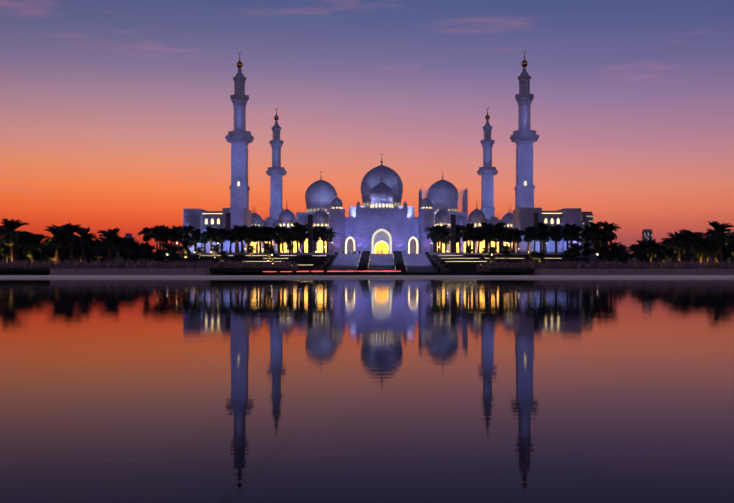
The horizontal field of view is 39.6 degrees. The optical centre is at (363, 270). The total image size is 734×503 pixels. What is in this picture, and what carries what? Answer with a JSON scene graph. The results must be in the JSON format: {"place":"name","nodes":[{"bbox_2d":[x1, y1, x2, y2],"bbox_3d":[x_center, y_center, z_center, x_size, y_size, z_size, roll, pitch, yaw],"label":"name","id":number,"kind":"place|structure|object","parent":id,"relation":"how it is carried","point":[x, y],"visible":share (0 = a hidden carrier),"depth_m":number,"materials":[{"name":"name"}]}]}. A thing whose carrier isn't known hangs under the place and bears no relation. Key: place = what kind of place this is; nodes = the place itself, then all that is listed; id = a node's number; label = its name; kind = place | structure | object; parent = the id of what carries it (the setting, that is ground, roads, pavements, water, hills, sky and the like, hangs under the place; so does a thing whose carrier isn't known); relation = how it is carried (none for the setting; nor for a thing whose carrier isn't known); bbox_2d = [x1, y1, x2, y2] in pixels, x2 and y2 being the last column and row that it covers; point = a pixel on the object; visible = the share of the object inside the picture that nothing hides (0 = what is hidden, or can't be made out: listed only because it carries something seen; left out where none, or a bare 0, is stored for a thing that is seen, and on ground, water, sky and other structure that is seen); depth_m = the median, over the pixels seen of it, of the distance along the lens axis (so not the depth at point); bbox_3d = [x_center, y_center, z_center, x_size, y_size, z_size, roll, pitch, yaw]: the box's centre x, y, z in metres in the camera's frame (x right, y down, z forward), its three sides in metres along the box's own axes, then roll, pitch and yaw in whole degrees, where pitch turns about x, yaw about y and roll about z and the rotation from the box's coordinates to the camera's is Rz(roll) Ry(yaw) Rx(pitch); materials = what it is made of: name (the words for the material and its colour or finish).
{"place":"outdoors","nodes":[
{"label":"outdoors","id":0,"kind":"place"},
{"bbox_2d":[3,250,152,262],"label":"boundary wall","id":1,"kind":"structure","parent":0,"point":[118,258],"depth_m":522.37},
{"bbox_2d":[0,259,299,270],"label":"hedge","id":2,"kind":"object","parent":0,"point":[26,265],"depth_m":130.59,"materials":[{"name":"plant"}]},
{"bbox_2d":[263,271,400,271],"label":"light trail","id":3,"kind":"object","parent":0,"point":[334,271],"visible":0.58,"depth_m":232.95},
{"bbox_2d":[0,278,733,502],"bbox_3d":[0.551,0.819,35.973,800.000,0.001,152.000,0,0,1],"label":"pool water","id":4,"kind":"structure","parent":0,"point":[366,390],"depth_m":6.95,"materials":[{"name":"liquid"}]},
{"bbox_2d":[0,0,733,253],"label":"sky","id":5,"kind":"structure","parent":0,"point":[114,114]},
{"bbox_2d":[630,256,733,266],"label":"boundary wall","id":6,"kind":"structure","parent":0,"point":[709,259],"depth_m":556.94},
{"bbox_3d":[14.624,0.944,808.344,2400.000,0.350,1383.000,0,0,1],"label":"garden ground","id":7,"kind":"structure","parent":0,"visible":0},
{"bbox_2d":[0,238,17,261],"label":"palm","id":8,"kind":"object","parent":7,"relation":"on","point":[6,251],"visible":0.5,"depth_m":298.40,"materials":[{"name":"green plant"}]},
{"bbox_2d":[0,218,29,261],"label":"palm","id":9,"kind":"object","parent":7,"relation":"on","point":[11,237],"visible":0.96,"depth_m":285.34,"materials":[{"name":"green plant"}]},
{"bbox_2d":[0,271,49,274],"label":"planter wall","id":10,"kind":"structure","parent":7,"relation":"on","point":[24,272],"depth_m":150.91,"materials":[{"name":"stone"}]},
{"bbox_2d":[14,234,42,260],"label":"palm","id":11,"kind":"object","parent":7,"relation":"on","point":[30,249],"visible":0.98,"depth_m":284.78,"materials":[{"name":"green plant"}]},
{"bbox_2d":[42,227,73,262],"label":"palm","id":12,"kind":"object","parent":7,"relation":"on","point":[58,243],"visible":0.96,"depth_m":288.13,"materials":[{"name":"green plant"}]},
{"bbox_2d":[55,224,83,261],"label":"palm","id":13,"kind":"object","parent":7,"relation":"on","point":[69,240],"visible":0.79,"depth_m":290.32,"materials":[{"name":"green plant"}]},
{"bbox_2d":[69,243,84,261],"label":"palm","id":14,"kind":"object","parent":7,"relation":"on","point":[77,252],"visible":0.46,"depth_m":340.35,"materials":[{"name":"green plant"}]},
{"bbox_2d":[74,227,98,260],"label":"palm","id":15,"kind":"object","parent":7,"relation":"on","point":[84,234],"visible":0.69,"depth_m":321.43,"materials":[{"name":"green plant"}]},
{"bbox_2d":[76,239,100,263],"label":"palm","id":16,"kind":"object","parent":7,"relation":"on","point":[91,251],"visible":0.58,"depth_m":333.51,"materials":[{"name":"green plant"}]},
{"bbox_2d":[93,239,104,262],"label":"palm","id":17,"kind":"object","parent":7,"relation":"on","point":[100,255],"visible":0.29,"depth_m":373.88,"materials":[{"name":"green plant"}]},
{"bbox_2d":[95,236,121,263],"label":"palm","id":18,"kind":"object","parent":7,"relation":"on","point":[105,252],"visible":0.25,"depth_m":361.93,"materials":[{"name":"green plant"}]},
{"bbox_2d":[96,227,126,262],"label":"palm","id":19,"kind":"object","parent":7,"relation":"on","point":[111,241],"visible":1,"depth_m":325.15,"materials":[{"name":"green plant"}]},
{"bbox_2d":[99,232,126,261],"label":"palm","id":20,"kind":"object","parent":7,"relation":"on","point":[115,249],"visible":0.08,"depth_m":334.98,"materials":[{"name":"green plant"}]},
{"bbox_2d":[118,237,141,261],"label":"palm","id":21,"kind":"object","parent":7,"relation":"on","point":[127,249],"visible":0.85,"depth_m":367.32,"materials":[{"name":"green plant"}]},
{"bbox_2d":[49,268,234,274],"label":"planter wall","id":22,"kind":"structure","parent":7,"relation":"on","point":[130,271],"depth_m":124.53,"materials":[{"name":"concrete"}]},
{"bbox_2d":[136,245,159,261],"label":"palm","id":23,"kind":"object","parent":7,"relation":"on","point":[148,254],"visible":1,"depth_m":396.43,"materials":[{"name":"green plant"}]},
{"bbox_2d":[158,242,179,260],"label":"palm","id":24,"kind":"object","parent":7,"relation":"on","point":[170,247],"visible":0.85,"depth_m":421.16,"materials":[{"name":"green plant"}]},
{"bbox_2d":[176,238,197,257],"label":"palm","id":25,"kind":"object","parent":7,"relation":"on","point":[186,243],"visible":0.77,"depth_m":447.72,"materials":[{"name":"green plant"}]},
{"bbox_2d":[225,272,523,274],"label":"embankment wall","id":26,"kind":"structure","parent":7,"relation":"on","point":[374,273],"depth_m":139.97,"materials":[{"name":"grey stone"}]},
{"bbox_2d":[161,255,602,271],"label":"terraces","id":27,"kind":"object","parent":7,"relation":"on","point":[309,263],"visible":0.44,"depth_m":413.18,"materials":[{"name":"stone"}]},
{"bbox_2d":[218,255,486,261],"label":"terrace strip lights","id":28,"kind":"object","parent":27,"relation":"on","point":[325,255],"visible":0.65,"depth_m":441.28},
{"bbox_2d":[167,242,597,263],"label":"lights","id":29,"kind":"object","parent":27,"relation":"on","point":[431,252],"visible":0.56,"depth_m":401.63},
{"bbox_2d":[328,254,435,271],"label":"stairs","id":30,"kind":"structure","parent":7,"relation":"on","point":[385,262],"depth_m":434.18,"materials":[{"name":"stone"}]},
{"bbox_2d":[324,251,439,271],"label":"walls","id":31,"kind":"structure","parent":7,"relation":"on","point":[364,261],"depth_m":422.45,"materials":[{"name":"black stone"}]},
{"bbox_2d":[137,252,629,262],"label":"mosque platform","id":32,"kind":"structure","parent":7,"relation":"on","point":[592,257],"depth_m":469.48,"materials":[{"name":"stone"}]},
{"bbox_2d":[138,227,152,242],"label":"palm","id":33,"kind":"object","parent":32,"relation":"on","point":[146,231],"visible":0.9,"depth_m":474.73,"materials":[{"name":"green plant"}]},
{"bbox_2d":[148,227,165,249],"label":"palm","id":34,"kind":"object","parent":32,"relation":"on","point":[156,236],"visible":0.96,"depth_m":474.45,"materials":[{"name":"green plant"}]},
{"bbox_2d":[148,225,168,249],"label":"palm","id":35,"kind":"object","parent":32,"relation":"on","point":[162,234],"visible":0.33,"depth_m":482.74,"materials":[{"name":"green plant"}]},
{"bbox_2d":[164,227,182,242],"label":"palm","id":36,"kind":"object","parent":32,"relation":"on","point":[169,237],"visible":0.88,"depth_m":477.24,"materials":[{"name":"green plant"}]},
{"bbox_2d":[178,225,194,240],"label":"palm","id":37,"kind":"object","parent":32,"relation":"on","point":[186,235],"visible":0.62,"depth_m":484.21,"materials":[{"name":"green plant"}]},
{"bbox_2d":[187,229,202,252],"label":"palm","id":38,"kind":"object","parent":32,"relation":"on","point":[195,236],"visible":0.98,"depth_m":473.77,"materials":[{"name":"green plant"}]},
{"bbox_2d":[202,226,217,252],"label":"palm","id":39,"kind":"object","parent":32,"relation":"on","point":[210,235],"visible":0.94,"depth_m":475.38,"materials":[{"name":"green plant"}]},
{"bbox_2d":[183,208,250,252],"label":"annex","id":40,"kind":"object","parent":32,"relation":"on","point":[196,218],"visible":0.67,"depth_m":499.24,"materials":[{"name":"stone"}]},
{"bbox_2d":[226,213,230,234],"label":"dark annex windows","id":41,"kind":"structure","parent":40,"relation":"in","point":[228,221],"depth_m":499.23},
{"bbox_2d":[213,228,229,251],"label":"palm","id":42,"kind":"object","parent":32,"relation":"on","point":[221,235],"visible":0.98,"depth_m":473.92,"materials":[{"name":"green plant"}]},
{"bbox_2d":[228,225,245,252],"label":"palm","id":43,"kind":"object","parent":32,"relation":"on","point":[238,234],"visible":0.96,"depth_m":475.61,"materials":[{"name":"green plant"}]},
{"bbox_2d":[225,68,253,209],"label":"minaret","id":44,"kind":"object","parent":32,"relation":"on","point":[239,141],"visible":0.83,"depth_m":527.66,"materials":[{"name":"stone"}]},
{"bbox_2d":[234,106,245,130],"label":"shaft","id":45,"kind":"object","parent":44,"relation":"on","point":[239,118],"visible":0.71,"depth_m":528.46,"materials":[{"name":"stone"}]},
{"bbox_2d":[242,224,257,252],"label":"palm","id":46,"kind":"object","parent":32,"relation":"on","point":[247,235],"visible":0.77,"depth_m":474.81,"materials":[{"name":"green plant"}]},
{"bbox_2d":[249,226,268,252],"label":"palm","id":47,"kind":"object","parent":32,"relation":"on","point":[258,235],"visible":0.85,"depth_m":473.74,"materials":[{"name":"green plant"}]},
{"bbox_2d":[261,225,280,244],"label":"palm","id":48,"kind":"object","parent":32,"relation":"on","point":[270,236],"visible":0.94,"depth_m":473.65,"materials":[{"name":"green plant"}]},
{"bbox_2d":[266,121,286,220],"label":"minaret","id":49,"kind":"object","parent":32,"relation":"on","point":[276,175],"visible":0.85,"depth_m":712.64,"materials":[{"name":"stone"}]},
{"bbox_2d":[272,149,280,166],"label":"shaft","id":50,"kind":"object","parent":49,"relation":"on","point":[276,157],"visible":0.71,"depth_m":713.63,"materials":[{"name":"stone"}]},
{"bbox_2d":[273,225,291,252],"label":"palm","id":51,"kind":"object","parent":32,"relation":"on","point":[282,235],"visible":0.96,"depth_m":474.84,"materials":[{"name":"green plant"}]},
{"bbox_2d":[286,226,305,252],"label":"palm","id":52,"kind":"object","parent":32,"relation":"on","point":[296,236],"visible":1,"depth_m":471.78,"materials":[{"name":"green plant"}]},
{"bbox_2d":[299,226,307,252],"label":"palm","id":53,"kind":"object","parent":32,"relation":"on","point":[304,234],"visible":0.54,"depth_m":484.44,"materials":[{"name":"green plant"}]},
{"bbox_2d":[308,215,312,252],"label":"pillar","id":54,"kind":"structure","parent":32,"relation":"on","point":[310,233],"depth_m":479.34,"materials":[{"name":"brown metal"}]},
{"bbox_2d":[307,228,319,252],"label":"palm","id":55,"kind":"object","parent":32,"relation":"on","point":[316,239],"visible":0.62,"depth_m":492.90,"materials":[{"name":"green plant"}]},
{"bbox_2d":[315,225,333,252],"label":"palm","id":56,"kind":"object","parent":32,"relation":"on","point":[322,234],"visible":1,"depth_m":476.09,"materials":[{"name":"green plant"}]},
{"bbox_2d":[326,230,339,252],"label":"palm","id":57,"kind":"object","parent":32,"relation":"on","point":[330,234],"visible":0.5,"depth_m":502.20,"materials":[{"name":"green plant"}]},
{"bbox_2d":[329,182,434,253],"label":"facade","id":58,"kind":"structure","parent":32,"relation":"on","point":[370,229],"depth_m":520.33,"materials":[{"name":"stone"}]},
{"bbox_2d":[347,238,416,253],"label":"arched doorways","id":59,"kind":"structure","parent":58,"relation":"attached to","point":[382,246],"depth_m":522.79,"materials":[{"name":"yellow glass"}]},
{"bbox_2d":[251,208,512,252],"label":"arcades","id":60,"kind":"object","parent":32,"relation":"on","point":[442,216],"visible":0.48,"depth_m":527.33,"materials":[{"name":"stone"}]},
{"bbox_2d":[251,239,509,252],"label":"arcade glow","id":61,"kind":"object","parent":60,"relation":"attached to","point":[320,246],"visible":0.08,"depth_m":527.85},
{"bbox_2d":[296,165,467,226],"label":"prayer hall","id":62,"kind":"structure","parent":32,"relation":"on","point":[323,192],"depth_m":769.48,"materials":[{"name":"stone"}]},
{"bbox_2d":[419,187,467,211],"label":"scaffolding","id":63,"kind":"object","parent":62,"relation":"on","point":[464,200],"visible":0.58,"depth_m":761.46,"materials":[{"name":"silver metal"}]},
{"bbox_2d":[426,227,443,252],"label":"palm","id":64,"kind":"object","parent":32,"relation":"on","point":[431,236],"visible":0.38,"depth_m":480.08,"materials":[{"name":"green plant"}]},
{"bbox_2d":[429,226,445,252],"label":"palm","id":65,"kind":"object","parent":32,"relation":"on","point":[439,236],"visible":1,"depth_m":471.02,"materials":[{"name":"green plant"}]},
{"bbox_2d":[435,224,450,252],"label":"palm","id":66,"kind":"object","parent":32,"relation":"on","point":[445,232],"visible":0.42,"depth_m":489.14,"materials":[{"name":"green plant"}]},
{"bbox_2d":[450,215,455,252],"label":"pillar","id":67,"kind":"structure","parent":32,"relation":"on","point":[453,233],"depth_m":478.12,"materials":[{"name":"brown metal"}]},
{"bbox_2d":[456,226,474,252],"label":"palm","id":68,"kind":"object","parent":32,"relation":"on","point":[463,235],"visible":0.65,"depth_m":481.25,"materials":[{"name":"green plant"}]},
{"bbox_2d":[462,226,477,248],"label":"palm","id":69,"kind":"object","parent":32,"relation":"on","point":[471,235],"visible":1,"depth_m":473.70,"materials":[{"name":"green plant"}]},
{"bbox_2d":[473,227,486,252],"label":"palm","id":70,"kind":"object","parent":32,"relation":"on","point":[480,235],"visible":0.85,"depth_m":488.06,"materials":[{"name":"green plant"}]},
{"bbox_2d":[477,120,497,219],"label":"minaret","id":71,"kind":"object","parent":32,"relation":"on","point":[487,208],"visible":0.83,"depth_m":709.92,"materials":[{"name":"stone"}]},
{"bbox_2d":[483,148,491,166],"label":"shaft","id":72,"kind":"object","parent":71,"relation":"on","point":[487,157],"visible":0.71,"depth_m":710.94,"materials":[{"name":"stone"}]},
{"bbox_2d":[480,228,498,252],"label":"palm","id":73,"kind":"object","parent":32,"relation":"on","point":[488,237],"visible":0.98,"depth_m":470.70,"materials":[{"name":"green plant"}]},
{"bbox_2d":[487,221,508,252],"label":"palm","id":74,"kind":"object","parent":32,"relation":"on","point":[497,229],"visible":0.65,"depth_m":478.67,"materials":[{"name":"green plant"}]},
{"bbox_2d":[495,225,511,252],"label":"palm","id":75,"kind":"object","parent":32,"relation":"on","point":[503,235],"visible":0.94,"depth_m":474.53,"materials":[{"name":"green plant"}]},
{"bbox_2d":[507,227,520,252],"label":"palm","id":76,"kind":"object","parent":32,"relation":"on","point":[514,238],"visible":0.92,"depth_m":474.34,"materials":[{"name":"green plant"}]},
{"bbox_2d":[510,67,538,208],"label":"minaret","id":77,"kind":"object","parent":32,"relation":"on","point":[524,140],"visible":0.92,"depth_m":524.93,"materials":[{"name":"stone"}]},
{"bbox_2d":[518,105,529,129],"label":"minaret shaft","id":78,"kind":"object","parent":77,"relation":"on","point":[523,117],"visible":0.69,"depth_m":525.82,"materials":[{"name":"stone"}]},
{"bbox_2d":[518,226,537,252],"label":"palm","id":79,"kind":"object","parent":32,"relation":"on","point":[529,235],"visible":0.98,"depth_m":469.32,"materials":[{"name":"green plant"}]},
{"bbox_2d":[532,221,549,252],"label":"palm","id":80,"kind":"object","parent":32,"relation":"on","point":[541,223],"visible":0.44,"depth_m":479.55,"materials":[{"name":"green plant"}]},
{"bbox_2d":[531,225,551,252],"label":"palm","id":81,"kind":"object","parent":32,"relation":"on","point":[542,236],"visible":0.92,"depth_m":471.76,"materials":[{"name":"green plant"}]},
{"bbox_2d":[513,208,580,252],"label":"annex","id":82,"kind":"object","parent":32,"relation":"on","point":[523,218],"visible":0.52,"depth_m":496.63,"materials":[{"name":"stone"}]},
{"bbox_2d":[545,226,563,252],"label":"palm","id":83,"kind":"object","parent":32,"relation":"on","point":[555,237],"visible":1,"depth_m":468.64,"materials":[{"name":"green plant"}]},
{"bbox_2d":[559,226,577,249],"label":"palm","id":84,"kind":"object","parent":32,"relation":"on","point":[567,236],"visible":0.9,"depth_m":470.21,"materials":[{"name":"green plant"}]},
{"bbox_2d":[565,226,585,251],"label":"palm","id":85,"kind":"object","parent":32,"relation":"on","point":[576,236],"visible":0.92,"depth_m":470.20,"materials":[{"name":"green plant"}]},
{"bbox_2d":[581,224,595,241],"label":"palm","id":86,"kind":"object","parent":32,"relation":"on","point":[586,230],"visible":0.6,"depth_m":478.19,"materials":[{"name":"green plant"}]},
{"bbox_2d":[585,226,605,247],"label":"palm","id":87,"kind":"object","parent":32,"relation":"on","point":[593,232],"visible":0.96,"depth_m":470.23,"materials":[{"name":"green plant"}]},
{"bbox_2d":[598,221,618,236],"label":"palm","id":88,"kind":"object","parent":32,"relation":"on","point":[606,226],"visible":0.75,"depth_m":473.13,"materials":[{"name":"green plant"}]},
{"bbox_2d":[568,243,585,257],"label":"palm","id":89,"kind":"object","parent":7,"relation":"on","point":[575,246],"visible":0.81,"depth_m":455.19,"materials":[{"name":"green plant"}]},
{"bbox_2d":[581,212,592,250],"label":"building","id":90,"kind":"structure","parent":7,"relation":"on","point":[585,219],"depth_m":1494.29,"materials":[{"name":"concrete"}]},
{"bbox_2d":[580,241,595,256],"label":"palm","id":91,"kind":"object","parent":7,"relation":"on","point":[585,252],"visible":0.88,"depth_m":457.86,"materials":[{"name":"green plant"}]},
{"bbox_2d":[589,245,609,260],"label":"palm","id":92,"kind":"object","parent":7,"relation":"on","point":[601,251],"visible":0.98,"depth_m":417.95,"materials":[{"name":"green plant"}]},
{"bbox_2d":[592,234,616,261],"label":"palm","id":93,"kind":"object","parent":7,"relation":"on","point":[604,239],"visible":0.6,"depth_m":446.19,"materials":[{"name":"green plant"}]},
{"bbox_2d":[604,242,622,260],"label":"palm","id":94,"kind":"object","parent":7,"relation":"on","point":[614,249],"visible":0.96,"depth_m":421.24,"materials":[{"name":"green plant"}]},
{"bbox_2d":[524,269,733,274],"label":"planter wall","id":95,"kind":"structure","parent":7,"relation":"on","point":[633,272],"depth_m":125.40,"materials":[{"name":"concrete"}]},
{"bbox_2d":[476,259,733,271],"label":"hedge","id":96,"kind":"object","parent":95,"relation":"on","point":[523,266],"depth_m":131.43,"materials":[{"name":"plant"}]},
{"bbox_2d":[629,242,646,262],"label":"palm","id":97,"kind":"object","parent":7,"relation":"on","point":[638,254],"visible":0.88,"depth_m":361.58,"materials":[{"name":"green plant"}]},
{"bbox_2d":[640,239,664,265],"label":"palm","id":98,"kind":"object","parent":7,"relation":"on","point":[651,251],"visible":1,"depth_m":338.79,"materials":[{"name":"green plant"}]},
{"bbox_2d":[655,245,675,260],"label":"palm","id":99,"kind":"object","parent":7,"relation":"on","point":[665,255],"visible":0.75,"depth_m":343.08,"materials":[{"name":"green plant"}]},
{"bbox_2d":[665,231,694,266],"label":"palm","id":100,"kind":"object","parent":7,"relation":"on","point":[678,245],"visible":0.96,"depth_m":310.63,"materials":[{"name":"green plant"}]},
{"bbox_2d":[674,245,693,261],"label":"palm","id":101,"kind":"object","parent":7,"relation":"on","point":[686,255],"visible":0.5,"depth_m":317.87,"materials":[{"name":"green plant"}]},
{"bbox_2d":[678,229,703,261],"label":"palm","id":102,"kind":"object","parent":7,"relation":"on","point":[688,233],"visible":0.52,"depth_m":336.33,"materials":[{"name":"green plant"}]},
{"bbox_2d":[688,237,717,261],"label":"palm","id":103,"kind":"object","parent":7,"relation":"on","point":[701,250],"visible":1,"depth_m":286.77,"materials":[{"name":"green plant"}]},
{"bbox_2d":[703,221,733,260],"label":"palm","id":104,"kind":"object","parent":7,"relation":"on","point":[718,237],"visible":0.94,"depth_m":287.78,"materials":[{"name":"green plant"}]},
{"bbox_2d":[706,228,731,261],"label":"palm","id":105,"kind":"object","parent":7,"relation":"on","point":[716,248],"visible":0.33,"depth_m":304.19,"materials":[{"name":"green plant"}]},
{"bbox_2d":[724,232,733,253],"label":"palm","id":106,"kind":"object","parent":7,"relation":"on","point":[730,244],"visible":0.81,"depth_m":296.35,"materials":[{"name":"green plant"}]},
{"label":"ground","id":107,"kind":"structure","parent":0,"visible":0},
{"bbox_2d":[0,275,733,277],"bbox_3d":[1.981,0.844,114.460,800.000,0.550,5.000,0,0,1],"label":"shoreline ledge","id":108,"kind":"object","parent":107,"relation":"on","point":[366,276],"depth_m":112.36,"materials":[{"name":"white stone"}]},
{"bbox_2d":[642,229,651,241],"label":"tower","id":109,"kind":"structure","parent":107,"relation":"on","point":[646,232],"depth_m":1990.27,"materials":[{"name":"concrete"}]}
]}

